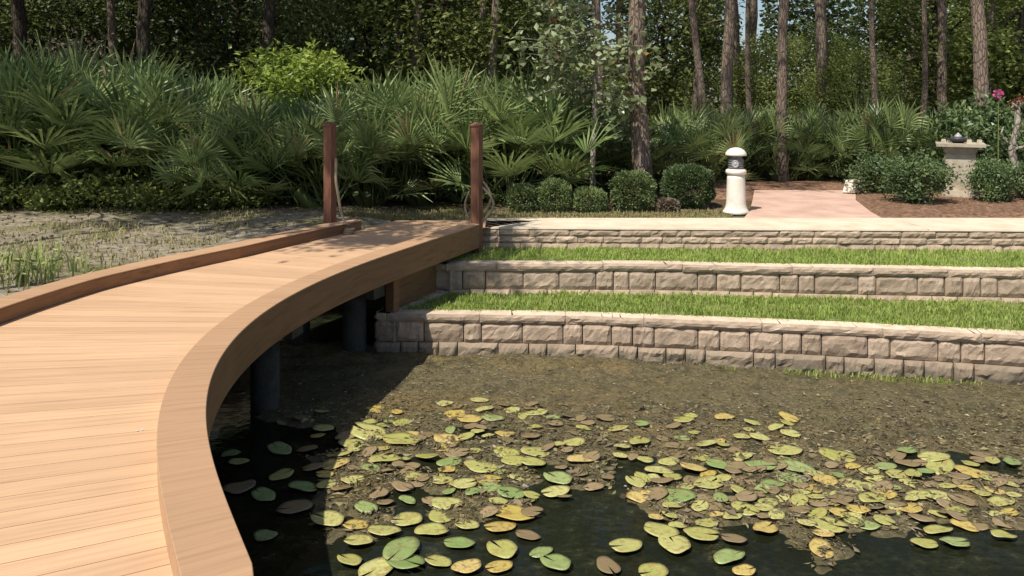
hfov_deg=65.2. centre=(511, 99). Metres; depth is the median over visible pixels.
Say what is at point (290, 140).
saw palmetto
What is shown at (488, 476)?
lily pad
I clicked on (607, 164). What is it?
saw palmetto
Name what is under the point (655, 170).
saw palmetto
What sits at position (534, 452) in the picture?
lily pad
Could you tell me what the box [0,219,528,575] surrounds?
boardwalk
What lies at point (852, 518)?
lily pad
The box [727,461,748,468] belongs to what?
lily pad
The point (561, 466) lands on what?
lily pad
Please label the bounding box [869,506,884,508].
lily pad
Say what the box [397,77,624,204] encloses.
saw palmetto
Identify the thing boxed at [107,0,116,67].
pine tree
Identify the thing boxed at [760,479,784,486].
lily pad
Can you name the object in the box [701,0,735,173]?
pine tree
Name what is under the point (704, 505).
lily pad
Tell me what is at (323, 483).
lily pad
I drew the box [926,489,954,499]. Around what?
lily pad
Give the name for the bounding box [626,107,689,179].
saw palmetto
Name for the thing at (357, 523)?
lily pad
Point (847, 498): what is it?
lily pad
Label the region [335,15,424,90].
understory tree
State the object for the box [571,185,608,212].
clipped shrub
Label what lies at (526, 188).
clipped shrub
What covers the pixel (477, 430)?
lily pad
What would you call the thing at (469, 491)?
lily pad
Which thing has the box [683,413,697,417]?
lily pad
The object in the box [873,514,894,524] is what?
lily pad
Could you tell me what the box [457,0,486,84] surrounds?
pine tree
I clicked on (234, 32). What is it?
understory tree
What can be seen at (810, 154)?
saw palmetto
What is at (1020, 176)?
leafy bush
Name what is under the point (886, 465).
lily pad
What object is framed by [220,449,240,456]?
lily pad
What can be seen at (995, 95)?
pink flower
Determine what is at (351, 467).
lily pad
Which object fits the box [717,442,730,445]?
lily pad
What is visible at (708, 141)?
saw palmetto
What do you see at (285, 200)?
saw palmetto
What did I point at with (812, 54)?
leafy tree
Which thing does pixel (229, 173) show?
saw palmetto
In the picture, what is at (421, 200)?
saw palmetto
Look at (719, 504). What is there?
lily pad
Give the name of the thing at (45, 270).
weed clump
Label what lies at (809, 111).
saw palmetto
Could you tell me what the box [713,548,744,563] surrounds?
lily pad
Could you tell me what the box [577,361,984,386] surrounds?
waterline weed
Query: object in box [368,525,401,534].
lily pad
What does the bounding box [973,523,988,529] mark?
lily pad
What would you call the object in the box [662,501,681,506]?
lily pad
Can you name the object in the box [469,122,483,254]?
post
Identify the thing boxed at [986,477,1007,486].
lily pad
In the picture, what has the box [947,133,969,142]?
bowl
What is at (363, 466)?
lily pad
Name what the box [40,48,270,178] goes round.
saw palmetto
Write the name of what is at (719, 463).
lily pad
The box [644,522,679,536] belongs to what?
lily pad
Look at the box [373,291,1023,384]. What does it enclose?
retaining wall
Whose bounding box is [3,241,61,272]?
weed clump
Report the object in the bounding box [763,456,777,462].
lily pad
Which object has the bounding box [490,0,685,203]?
sapling
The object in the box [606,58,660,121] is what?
leafy tree
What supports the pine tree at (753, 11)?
on the ground at (437, 203)
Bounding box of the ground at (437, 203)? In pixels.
[0,104,943,319]
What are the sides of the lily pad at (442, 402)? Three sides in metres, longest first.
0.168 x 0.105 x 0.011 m
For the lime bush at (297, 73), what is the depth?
15.83 m
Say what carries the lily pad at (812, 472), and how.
on the pond weed at (345, 388)
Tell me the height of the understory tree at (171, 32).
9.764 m
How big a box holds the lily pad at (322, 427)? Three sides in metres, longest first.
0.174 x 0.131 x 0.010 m
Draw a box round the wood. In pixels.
[1,0,1019,119]
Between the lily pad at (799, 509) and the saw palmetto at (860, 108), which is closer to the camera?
the lily pad at (799, 509)
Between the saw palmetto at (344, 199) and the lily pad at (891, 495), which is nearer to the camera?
the lily pad at (891, 495)
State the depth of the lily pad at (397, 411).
6.68 m
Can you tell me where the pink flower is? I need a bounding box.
[992,89,1003,171]
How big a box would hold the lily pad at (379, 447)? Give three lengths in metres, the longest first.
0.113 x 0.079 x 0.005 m
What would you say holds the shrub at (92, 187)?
on the ground at (437, 203)
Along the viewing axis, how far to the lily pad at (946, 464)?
5.71 m
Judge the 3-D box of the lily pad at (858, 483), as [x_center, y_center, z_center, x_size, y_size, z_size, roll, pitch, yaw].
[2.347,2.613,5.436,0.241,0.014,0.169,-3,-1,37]
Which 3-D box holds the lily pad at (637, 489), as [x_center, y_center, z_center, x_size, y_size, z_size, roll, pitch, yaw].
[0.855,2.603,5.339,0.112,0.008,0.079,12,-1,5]
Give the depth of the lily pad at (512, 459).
5.79 m
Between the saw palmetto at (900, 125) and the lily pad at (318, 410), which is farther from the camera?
the saw palmetto at (900, 125)
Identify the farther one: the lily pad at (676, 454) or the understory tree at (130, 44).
the understory tree at (130, 44)
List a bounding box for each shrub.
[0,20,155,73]
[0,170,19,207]
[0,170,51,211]
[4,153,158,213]
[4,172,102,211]
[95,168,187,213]
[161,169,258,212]
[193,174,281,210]
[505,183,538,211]
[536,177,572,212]
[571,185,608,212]
[607,169,657,211]
[654,196,680,212]
[658,162,716,208]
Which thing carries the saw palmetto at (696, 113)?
on the ground at (437, 203)
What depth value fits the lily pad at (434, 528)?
4.87 m
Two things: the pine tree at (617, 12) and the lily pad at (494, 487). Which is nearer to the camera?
the lily pad at (494, 487)
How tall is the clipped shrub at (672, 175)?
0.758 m
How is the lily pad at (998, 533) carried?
on the pond water
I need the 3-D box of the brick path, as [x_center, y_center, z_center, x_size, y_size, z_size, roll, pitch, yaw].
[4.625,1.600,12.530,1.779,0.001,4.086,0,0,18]
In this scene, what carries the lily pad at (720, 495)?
on the pond weed at (345, 388)
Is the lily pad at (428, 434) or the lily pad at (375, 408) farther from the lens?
the lily pad at (375, 408)
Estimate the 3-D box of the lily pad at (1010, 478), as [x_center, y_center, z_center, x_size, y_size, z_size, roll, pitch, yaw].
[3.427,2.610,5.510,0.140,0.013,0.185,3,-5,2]
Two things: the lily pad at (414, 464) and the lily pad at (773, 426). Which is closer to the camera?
the lily pad at (414, 464)
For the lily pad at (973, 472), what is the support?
on the pond weed at (345, 388)
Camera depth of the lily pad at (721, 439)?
6.12 m
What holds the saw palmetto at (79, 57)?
on the ground at (437, 203)
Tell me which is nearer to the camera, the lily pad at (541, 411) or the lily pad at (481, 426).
the lily pad at (481, 426)
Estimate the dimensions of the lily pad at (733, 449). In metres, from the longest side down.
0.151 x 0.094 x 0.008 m
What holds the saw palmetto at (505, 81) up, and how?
on the ground at (437, 203)
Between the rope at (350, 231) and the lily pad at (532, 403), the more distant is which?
the rope at (350, 231)
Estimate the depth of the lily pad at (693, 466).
5.67 m
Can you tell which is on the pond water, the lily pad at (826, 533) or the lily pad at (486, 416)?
the lily pad at (826, 533)
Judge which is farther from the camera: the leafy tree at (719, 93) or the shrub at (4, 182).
the leafy tree at (719, 93)
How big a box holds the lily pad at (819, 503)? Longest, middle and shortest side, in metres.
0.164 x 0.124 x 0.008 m
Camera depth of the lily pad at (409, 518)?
4.99 m
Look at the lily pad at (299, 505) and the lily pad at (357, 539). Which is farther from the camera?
the lily pad at (299, 505)
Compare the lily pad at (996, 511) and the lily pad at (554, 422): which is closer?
the lily pad at (996, 511)
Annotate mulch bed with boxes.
[668,181,856,200]
[856,189,1023,217]
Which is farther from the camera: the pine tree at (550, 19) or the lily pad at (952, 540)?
the pine tree at (550, 19)
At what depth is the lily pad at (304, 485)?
5.39 m
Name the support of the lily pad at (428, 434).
on the pond weed at (345, 388)
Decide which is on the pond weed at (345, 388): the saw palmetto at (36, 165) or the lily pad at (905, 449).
the lily pad at (905, 449)
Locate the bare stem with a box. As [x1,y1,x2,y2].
[1000,96,1023,197]
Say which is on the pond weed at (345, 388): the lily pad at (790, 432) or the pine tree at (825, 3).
the lily pad at (790, 432)
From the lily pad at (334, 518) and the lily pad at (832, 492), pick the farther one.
the lily pad at (832, 492)
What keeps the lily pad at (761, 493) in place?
on the pond weed at (345, 388)
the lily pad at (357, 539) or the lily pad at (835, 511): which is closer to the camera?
the lily pad at (357, 539)
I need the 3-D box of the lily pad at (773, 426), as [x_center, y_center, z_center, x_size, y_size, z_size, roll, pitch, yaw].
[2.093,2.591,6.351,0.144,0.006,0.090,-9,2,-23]
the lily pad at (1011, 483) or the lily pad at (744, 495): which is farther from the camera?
the lily pad at (1011, 483)
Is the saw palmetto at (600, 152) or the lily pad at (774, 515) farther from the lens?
the saw palmetto at (600, 152)
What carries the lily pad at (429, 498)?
on the pond water
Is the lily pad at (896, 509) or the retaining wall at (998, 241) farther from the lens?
the retaining wall at (998, 241)
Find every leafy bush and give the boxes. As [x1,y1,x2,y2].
[842,145,907,194]
[871,142,967,204]
[922,76,1023,184]
[961,146,1018,202]
[975,102,1023,187]
[1009,155,1023,197]
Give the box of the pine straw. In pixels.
[857,188,1021,213]
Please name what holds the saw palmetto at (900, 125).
on the ground at (437, 203)
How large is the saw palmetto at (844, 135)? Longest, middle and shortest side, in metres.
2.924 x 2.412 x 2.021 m
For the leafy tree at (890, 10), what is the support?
on the ground at (437, 203)
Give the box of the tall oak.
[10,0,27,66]
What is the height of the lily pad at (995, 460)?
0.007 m
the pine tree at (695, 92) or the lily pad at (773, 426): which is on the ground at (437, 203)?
the pine tree at (695, 92)
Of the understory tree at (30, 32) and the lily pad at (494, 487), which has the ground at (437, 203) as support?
the understory tree at (30, 32)
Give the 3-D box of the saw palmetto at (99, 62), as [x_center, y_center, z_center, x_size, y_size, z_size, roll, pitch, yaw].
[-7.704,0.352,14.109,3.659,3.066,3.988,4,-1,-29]
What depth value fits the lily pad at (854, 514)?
5.04 m
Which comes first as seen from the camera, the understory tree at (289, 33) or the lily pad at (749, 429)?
the lily pad at (749, 429)
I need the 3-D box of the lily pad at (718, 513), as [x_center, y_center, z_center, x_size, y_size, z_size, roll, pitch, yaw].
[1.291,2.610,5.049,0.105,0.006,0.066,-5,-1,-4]
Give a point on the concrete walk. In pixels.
(920, 224)
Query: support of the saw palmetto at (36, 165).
on the ground at (437, 203)
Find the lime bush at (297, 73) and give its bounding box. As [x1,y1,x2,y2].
[219,33,371,110]
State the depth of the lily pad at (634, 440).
6.11 m
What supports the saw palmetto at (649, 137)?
on the ground at (437, 203)
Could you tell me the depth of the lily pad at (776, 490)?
5.34 m
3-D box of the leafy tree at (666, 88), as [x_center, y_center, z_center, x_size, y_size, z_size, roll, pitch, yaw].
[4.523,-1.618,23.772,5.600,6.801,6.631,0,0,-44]
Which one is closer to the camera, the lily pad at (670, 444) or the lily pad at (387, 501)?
the lily pad at (387, 501)
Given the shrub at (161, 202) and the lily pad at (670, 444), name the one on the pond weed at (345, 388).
the lily pad at (670, 444)
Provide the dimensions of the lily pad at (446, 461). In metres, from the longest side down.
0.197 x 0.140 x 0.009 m
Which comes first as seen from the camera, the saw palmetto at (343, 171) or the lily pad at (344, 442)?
the lily pad at (344, 442)
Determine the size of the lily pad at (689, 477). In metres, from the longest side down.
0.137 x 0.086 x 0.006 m
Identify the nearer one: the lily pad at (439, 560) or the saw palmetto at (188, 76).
the lily pad at (439, 560)
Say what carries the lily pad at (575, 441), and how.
on the pond weed at (345, 388)
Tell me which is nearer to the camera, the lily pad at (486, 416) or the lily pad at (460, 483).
the lily pad at (460, 483)
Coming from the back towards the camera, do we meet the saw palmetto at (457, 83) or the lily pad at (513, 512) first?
the saw palmetto at (457, 83)
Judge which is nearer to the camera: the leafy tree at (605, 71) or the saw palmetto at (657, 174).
the saw palmetto at (657, 174)
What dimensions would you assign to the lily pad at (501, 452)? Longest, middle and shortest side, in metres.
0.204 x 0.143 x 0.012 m
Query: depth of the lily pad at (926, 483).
5.42 m
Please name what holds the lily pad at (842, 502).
on the pond weed at (345, 388)
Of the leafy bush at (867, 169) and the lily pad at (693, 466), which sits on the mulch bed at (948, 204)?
the leafy bush at (867, 169)
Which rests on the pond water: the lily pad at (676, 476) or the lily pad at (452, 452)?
the lily pad at (676, 476)
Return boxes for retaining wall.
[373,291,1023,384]
[436,249,1023,303]
[483,228,1023,251]
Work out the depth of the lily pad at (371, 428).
6.29 m
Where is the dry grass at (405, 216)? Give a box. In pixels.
[338,205,733,220]
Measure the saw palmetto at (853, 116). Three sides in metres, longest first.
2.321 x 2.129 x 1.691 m
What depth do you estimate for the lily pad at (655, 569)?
4.44 m
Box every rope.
[334,158,354,234]
[464,180,493,221]
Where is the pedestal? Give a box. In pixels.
[935,139,985,197]
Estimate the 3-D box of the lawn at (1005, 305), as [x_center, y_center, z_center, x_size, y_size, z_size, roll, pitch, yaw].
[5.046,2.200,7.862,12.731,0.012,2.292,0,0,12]
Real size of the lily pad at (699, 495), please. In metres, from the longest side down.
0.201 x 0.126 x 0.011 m
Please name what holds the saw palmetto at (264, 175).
on the ground at (437, 203)
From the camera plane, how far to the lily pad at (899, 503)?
5.15 m
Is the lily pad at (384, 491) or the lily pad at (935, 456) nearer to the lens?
the lily pad at (384, 491)
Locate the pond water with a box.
[209,309,1023,575]
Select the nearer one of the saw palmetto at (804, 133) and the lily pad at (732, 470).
the lily pad at (732, 470)
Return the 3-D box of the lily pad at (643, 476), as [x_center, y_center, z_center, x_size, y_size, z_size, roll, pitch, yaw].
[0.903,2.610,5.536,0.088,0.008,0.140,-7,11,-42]
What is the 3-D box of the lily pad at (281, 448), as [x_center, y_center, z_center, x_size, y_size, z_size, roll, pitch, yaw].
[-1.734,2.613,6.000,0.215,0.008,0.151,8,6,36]
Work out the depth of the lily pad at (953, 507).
5.11 m
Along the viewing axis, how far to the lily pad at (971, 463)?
5.75 m
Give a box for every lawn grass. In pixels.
[446,244,1023,268]
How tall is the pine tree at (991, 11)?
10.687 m
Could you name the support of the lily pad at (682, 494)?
on the pond weed at (345, 388)
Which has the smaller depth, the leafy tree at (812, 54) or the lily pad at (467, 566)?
the lily pad at (467, 566)
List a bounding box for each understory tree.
[0,0,89,59]
[0,0,183,73]
[0,22,35,57]
[2,2,172,62]
[3,0,250,95]
[92,0,289,97]
[98,1,231,85]
[125,0,350,100]
[203,0,504,102]
[208,0,353,90]
[245,0,377,92]
[319,0,585,95]
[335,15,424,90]
[449,0,589,101]
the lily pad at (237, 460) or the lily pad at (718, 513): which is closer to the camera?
the lily pad at (718, 513)
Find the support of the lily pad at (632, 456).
on the pond water
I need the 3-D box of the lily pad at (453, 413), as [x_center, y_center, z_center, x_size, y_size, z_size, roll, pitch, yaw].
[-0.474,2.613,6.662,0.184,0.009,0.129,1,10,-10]
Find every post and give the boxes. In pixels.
[322,122,337,223]
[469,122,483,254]
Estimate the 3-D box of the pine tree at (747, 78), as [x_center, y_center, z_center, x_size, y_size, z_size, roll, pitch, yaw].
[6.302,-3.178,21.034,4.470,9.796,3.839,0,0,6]
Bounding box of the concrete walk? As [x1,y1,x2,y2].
[485,218,1023,231]
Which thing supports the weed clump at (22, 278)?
on the ground at (437, 203)
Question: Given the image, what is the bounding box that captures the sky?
[118,0,1023,103]
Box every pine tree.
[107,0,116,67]
[136,0,151,69]
[189,2,205,77]
[262,0,275,104]
[385,0,471,80]
[402,0,434,84]
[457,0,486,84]
[488,0,499,83]
[503,0,585,92]
[577,0,655,203]
[579,0,621,104]
[615,0,653,113]
[665,0,712,112]
[688,0,711,161]
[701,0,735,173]
[713,0,744,111]
[733,0,758,160]
[744,0,757,107]
[776,0,789,181]
[794,0,849,161]
[809,0,842,155]
[863,0,888,153]
[904,0,914,102]
[911,0,947,112]
[914,0,937,156]
[970,0,989,112]
[985,0,994,100]
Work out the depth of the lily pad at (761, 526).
4.88 m
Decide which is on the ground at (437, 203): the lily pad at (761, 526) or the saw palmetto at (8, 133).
the saw palmetto at (8, 133)
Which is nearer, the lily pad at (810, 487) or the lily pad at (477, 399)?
the lily pad at (810, 487)
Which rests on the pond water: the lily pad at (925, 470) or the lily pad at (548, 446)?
the lily pad at (925, 470)
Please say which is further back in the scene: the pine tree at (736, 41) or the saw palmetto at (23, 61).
the pine tree at (736, 41)
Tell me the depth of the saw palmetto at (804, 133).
15.44 m
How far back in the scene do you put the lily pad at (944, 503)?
5.16 m
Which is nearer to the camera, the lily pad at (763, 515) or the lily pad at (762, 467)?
the lily pad at (763, 515)
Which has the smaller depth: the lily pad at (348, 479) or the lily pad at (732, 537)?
the lily pad at (732, 537)
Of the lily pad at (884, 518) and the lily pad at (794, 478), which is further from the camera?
the lily pad at (794, 478)
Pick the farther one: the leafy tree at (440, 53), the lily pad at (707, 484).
the leafy tree at (440, 53)
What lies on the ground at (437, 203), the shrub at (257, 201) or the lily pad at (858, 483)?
the shrub at (257, 201)
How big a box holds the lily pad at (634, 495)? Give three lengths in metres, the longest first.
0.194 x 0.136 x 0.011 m
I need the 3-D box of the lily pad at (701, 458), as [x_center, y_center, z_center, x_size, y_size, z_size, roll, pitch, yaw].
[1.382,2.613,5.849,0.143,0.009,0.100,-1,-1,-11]
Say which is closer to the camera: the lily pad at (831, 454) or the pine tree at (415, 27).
the lily pad at (831, 454)
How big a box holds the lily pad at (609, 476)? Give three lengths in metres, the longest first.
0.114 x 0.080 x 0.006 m
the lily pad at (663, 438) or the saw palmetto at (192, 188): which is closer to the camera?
the lily pad at (663, 438)
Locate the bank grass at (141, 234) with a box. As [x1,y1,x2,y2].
[0,205,369,295]
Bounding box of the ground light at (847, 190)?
[843,179,862,192]
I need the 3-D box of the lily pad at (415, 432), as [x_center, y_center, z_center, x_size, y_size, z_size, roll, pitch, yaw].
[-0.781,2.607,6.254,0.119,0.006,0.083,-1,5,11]
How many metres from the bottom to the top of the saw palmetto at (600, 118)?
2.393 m
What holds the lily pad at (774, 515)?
on the pond weed at (345, 388)
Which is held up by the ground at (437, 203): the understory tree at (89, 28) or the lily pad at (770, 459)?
the understory tree at (89, 28)
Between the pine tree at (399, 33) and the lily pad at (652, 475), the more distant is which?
the pine tree at (399, 33)
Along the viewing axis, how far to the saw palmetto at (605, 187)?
13.88 m
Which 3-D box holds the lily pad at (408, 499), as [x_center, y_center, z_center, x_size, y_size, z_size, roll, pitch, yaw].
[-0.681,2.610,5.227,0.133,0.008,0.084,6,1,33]
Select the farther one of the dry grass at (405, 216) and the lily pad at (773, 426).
the dry grass at (405, 216)
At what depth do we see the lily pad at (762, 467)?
5.65 m
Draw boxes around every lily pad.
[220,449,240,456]
[222,479,255,493]
[228,458,249,463]
[251,487,274,500]
[253,529,277,540]
[267,441,291,453]
[268,468,293,479]
[276,419,286,424]
[276,499,312,513]
[288,481,317,490]
[292,415,310,419]
[296,445,317,451]
[302,462,323,470]
[310,433,325,437]
[310,510,343,525]
[312,424,333,430]
[314,409,328,411]
[316,470,334,477]
[316,479,336,487]
[321,457,350,469]
[326,450,351,455]
[331,484,351,489]
[335,429,354,438]
[337,553,361,564]
[338,439,364,447]
[341,475,364,483]
[343,519,368,528]
[344,534,372,544]
[347,447,359,450]
[347,465,359,469]
[350,422,386,439]
[354,500,377,512]
[358,556,393,575]
[361,463,380,471]
[362,445,376,456]
[363,419,377,422]
[367,405,386,412]
[368,453,401,461]
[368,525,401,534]
[369,486,388,497]
[377,446,390,449]
[377,499,394,504]
[380,514,391,520]
[383,432,422,443]
[383,536,419,560]
[385,554,424,568]
[391,409,402,413]
[391,480,413,490]
[391,512,421,525]
[392,460,405,465]
[393,419,409,425]
[398,495,415,503]
[399,467,415,475]
[405,462,420,467]
[405,472,422,481]
[407,431,419,434]
[411,480,424,486]
[414,435,426,439]
[414,522,448,534]
[415,453,438,457]
[416,474,429,480]
[419,432,436,436]
[422,496,433,503]
[425,555,451,565]
[429,509,451,522]
[430,497,463,509]
[433,476,452,483]
[434,433,463,443]
[435,445,451,450]
[436,457,461,465]
[437,400,453,405]
[438,465,455,471]
[442,487,455,493]
[443,447,470,456]
[444,409,465,416]
[444,536,475,547]
[445,425,455,432]
[449,478,476,487]
[451,558,480,572]
[452,402,462,408]
[455,519,478,528]
[457,414,482,421]
[457,431,474,439]
[463,422,478,428]
[464,459,497,472]
[465,448,483,452]
[465,487,480,494]
[470,429,484,432]
[471,397,488,401]
[475,424,487,428]
[475,474,501,482]
[476,406,493,410]
[478,482,500,490]
[478,505,499,517]
[481,413,503,420]
[484,521,515,531]
[485,560,512,572]
[487,539,517,558]
[489,497,507,503]
[493,467,506,473]
[494,446,519,456]
[494,504,534,519]
[495,431,514,435]
[497,486,524,498]
[501,455,524,464]
[502,437,513,441]
[504,407,520,412]
[509,474,531,480]
[516,529,540,539]
[518,412,527,419]
[520,457,545,464]
[521,433,540,437]
[521,447,549,456]
[521,506,542,515]
[523,491,539,498]
[524,401,538,405]
[524,406,537,408]
[525,408,547,414]
[527,424,542,428]
[529,546,552,557]
[540,553,570,569]
[541,442,554,450]
[541,485,569,496]
[543,471,572,483]
[546,415,559,418]
[547,420,563,424]
[554,441,565,445]
[554,465,567,468]
[560,446,572,451]
[564,437,585,445]
[567,454,592,461]
[568,430,579,435]
[574,414,585,420]
[576,424,591,429]
[580,420,594,424]
[583,450,600,461]
[583,482,604,490]
[595,414,615,420]
[597,556,620,573]
[601,474,614,478]
[607,425,628,430]
[609,538,641,551]
[613,452,627,457]
[614,443,630,447]
[625,476,645,486]
[626,489,652,502]
[628,453,638,459]
[629,435,650,443]
[632,487,643,491]
[634,420,648,425]
[634,471,650,481]
[637,456,653,462]
[638,562,668,575]
[643,486,667,499]
[644,466,673,472]
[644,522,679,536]
[647,473,660,477]
[648,513,664,518]
[651,477,673,482]
[656,435,669,440]
[658,456,679,465]
[658,533,690,553]
[661,488,696,502]
[661,508,677,517]
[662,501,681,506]
[663,473,681,479]
[664,441,684,447]
[665,422,680,427]
[666,451,685,457]
[668,521,686,527]
[673,416,693,421]
[674,435,692,439]
[677,482,693,489]
[680,462,706,470]
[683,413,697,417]
[683,475,697,483]
[683,526,718,540]
[688,430,700,433]
[689,493,717,501]
[691,499,708,510]
[692,454,710,460]
[693,475,723,488]
[695,517,716,526]
[696,439,716,445]
[700,470,716,476]
[706,458,729,468]
[708,502,726,509]
[708,511,723,515]
[713,492,728,501]
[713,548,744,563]
[715,413,734,418]
[716,437,724,442]
[716,474,731,480]
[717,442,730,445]
[721,533,746,542]
[723,508,742,518]
[724,467,741,472]
[725,446,741,453]
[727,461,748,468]
[728,496,739,501]
[731,484,751,494]
[731,500,759,515]
[732,452,752,460]
[732,564,755,575]
[733,433,750,437]
[735,475,756,488]
[735,490,757,500]
[742,466,757,471]
[743,427,754,431]
[744,419,760,424]
[744,460,777,469]
[749,433,770,439]
[751,489,765,496]
[753,520,778,532]
[754,483,769,492]
[754,503,773,510]
[756,465,766,470]
[756,513,770,517]
[758,498,778,505]
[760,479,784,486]
[762,484,780,493]
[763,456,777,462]
[766,444,802,454]
[768,423,783,429]
[768,508,784,518]
[772,463,787,469]
[774,471,808,482]
[775,493,789,501]
[779,411,798,421]
[779,485,796,489]
[780,419,793,425]
[780,429,800,436]
[780,460,814,471]
[788,504,810,513]
[791,493,807,505]
[792,482,808,487]
[793,488,811,493]
[797,519,816,525]
[805,483,820,492]
[806,470,826,474]
[806,493,825,497]
[808,498,830,506]
[808,507,826,517]
[809,516,847,532]
[809,537,833,557]
[813,475,838,484]
[813,529,834,536]
[818,447,856,461]
[823,490,838,495]
[825,461,838,467]
[826,494,853,502]
[829,472,846,477]
[829,507,847,515]
[836,499,848,505]
[839,478,876,490]
[840,513,859,523]
[845,462,860,468]
[845,491,859,501]
[846,504,870,513]
[848,512,861,518]
[853,520,880,529]
[858,466,879,473]
[858,492,885,501]
[864,475,884,481]
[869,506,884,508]
[871,480,893,489]
[873,489,897,498]
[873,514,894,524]
[875,462,896,469]
[878,509,895,513]
[880,499,907,506]
[882,502,902,514]
[885,468,908,477]
[886,483,901,488]
[888,450,906,458]
[893,458,921,466]
[896,446,916,452]
[898,502,922,512]
[899,478,924,486]
[904,468,921,476]
[905,493,918,499]
[906,490,931,498]
[908,512,936,521]
[910,538,937,547]
[911,459,927,465]
[917,468,935,472]
[918,451,949,460]
[923,524,952,533]
[924,481,940,487]
[925,458,954,474]
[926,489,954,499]
[928,509,946,517]
[931,476,945,480]
[936,498,954,507]
[938,482,956,487]
[939,536,969,545]
[945,510,968,520]
[946,471,972,479]
[946,506,969,514]
[947,493,975,505]
[950,518,978,531]
[952,478,971,484]
[953,465,988,477]
[957,484,975,489]
[961,460,979,465]
[969,451,996,457]
[969,456,985,462]
[971,489,991,495]
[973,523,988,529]
[979,474,993,480]
[982,470,998,476]
[984,486,1006,494]
[985,456,1000,463]
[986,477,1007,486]
[987,496,1014,505]
[989,510,1003,515]
[990,529,1016,537]
[992,515,1017,527]
[997,473,1021,483]
[1000,480,1019,486]
[1001,507,1018,515]
[1003,457,1020,464]
[1006,491,1021,496]
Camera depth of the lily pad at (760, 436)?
6.16 m
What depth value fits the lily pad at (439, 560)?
4.53 m
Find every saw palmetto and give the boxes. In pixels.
[0,33,198,205]
[0,38,182,164]
[0,43,114,204]
[0,52,142,188]
[0,60,128,183]
[0,70,36,183]
[0,96,143,186]
[0,114,25,147]
[0,131,12,182]
[4,58,243,190]
[23,30,181,183]
[28,75,268,204]
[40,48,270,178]
[45,33,117,79]
[77,64,173,182]
[85,62,212,89]
[95,78,270,171]
[103,71,294,182]
[138,113,265,210]
[140,74,285,200]
[140,99,324,208]
[203,64,261,109]
[214,113,315,202]
[223,79,414,208]
[227,97,317,195]
[233,91,359,203]
[253,82,441,205]
[267,85,387,198]
[267,108,413,191]
[268,91,429,202]
[300,102,435,207]
[317,78,429,192]
[319,65,538,205]
[329,68,481,201]
[333,77,435,194]
[368,50,539,199]
[369,63,581,203]
[375,69,464,175]
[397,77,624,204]
[401,66,568,179]
[421,80,564,196]
[438,54,604,199]
[443,71,631,189]
[463,70,601,182]
[481,73,621,176]
[500,119,605,195]
[533,100,679,192]
[554,128,628,189]
[585,145,630,185]
[604,113,716,189]
[605,111,685,183]
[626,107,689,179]
[650,100,744,179]
[650,105,746,188]
[653,99,773,180]
[685,116,767,182]
[697,95,789,180]
[706,99,794,173]
[735,101,821,177]
[742,106,834,180]
[748,149,800,172]
[762,100,856,174]
[767,117,858,180]
[792,93,900,180]
[792,103,843,171]
[797,108,889,176]
[823,84,941,169]
[850,94,971,175]
[893,106,968,178]
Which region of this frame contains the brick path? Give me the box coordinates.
[744,190,880,217]
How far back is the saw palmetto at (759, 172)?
15.95 m
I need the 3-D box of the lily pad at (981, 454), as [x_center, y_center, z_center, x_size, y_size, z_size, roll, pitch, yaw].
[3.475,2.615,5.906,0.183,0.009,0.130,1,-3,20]
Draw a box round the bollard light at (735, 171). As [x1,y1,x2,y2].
[723,147,748,214]
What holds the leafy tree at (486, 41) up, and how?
on the ground at (437, 203)
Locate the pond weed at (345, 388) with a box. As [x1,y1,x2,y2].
[238,340,1023,574]
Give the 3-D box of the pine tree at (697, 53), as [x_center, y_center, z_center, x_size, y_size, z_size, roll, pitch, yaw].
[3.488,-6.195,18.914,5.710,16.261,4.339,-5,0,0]
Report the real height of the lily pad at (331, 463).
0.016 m
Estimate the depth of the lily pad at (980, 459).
5.81 m
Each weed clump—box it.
[0,240,41,274]
[0,253,62,292]
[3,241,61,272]
[15,250,97,286]
[47,248,102,273]
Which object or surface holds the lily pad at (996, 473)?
on the pond water
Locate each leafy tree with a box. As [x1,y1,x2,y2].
[327,0,541,99]
[423,3,535,76]
[447,0,602,93]
[520,0,591,84]
[526,0,773,123]
[548,41,615,106]
[564,52,646,116]
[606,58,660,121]
[670,63,720,115]
[707,21,832,120]
[708,67,773,117]
[754,18,866,118]
[787,30,912,161]
[792,66,868,117]
[810,0,1023,157]
[859,57,930,118]
[866,0,1021,107]
[899,0,1023,123]
[911,0,1023,114]
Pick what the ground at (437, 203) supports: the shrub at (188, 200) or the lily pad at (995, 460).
the shrub at (188, 200)
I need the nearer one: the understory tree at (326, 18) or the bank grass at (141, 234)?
the bank grass at (141, 234)
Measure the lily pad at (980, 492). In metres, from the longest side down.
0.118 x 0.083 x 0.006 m
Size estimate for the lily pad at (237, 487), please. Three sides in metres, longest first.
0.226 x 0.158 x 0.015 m
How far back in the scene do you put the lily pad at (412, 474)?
5.55 m
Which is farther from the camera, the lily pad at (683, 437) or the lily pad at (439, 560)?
the lily pad at (683, 437)
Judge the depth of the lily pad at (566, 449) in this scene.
5.94 m
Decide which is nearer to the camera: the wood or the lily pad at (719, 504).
the lily pad at (719, 504)
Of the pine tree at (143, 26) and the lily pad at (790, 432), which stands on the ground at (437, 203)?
the pine tree at (143, 26)
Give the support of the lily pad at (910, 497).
on the pond weed at (345, 388)
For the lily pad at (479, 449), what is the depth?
5.97 m
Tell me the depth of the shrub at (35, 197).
11.79 m

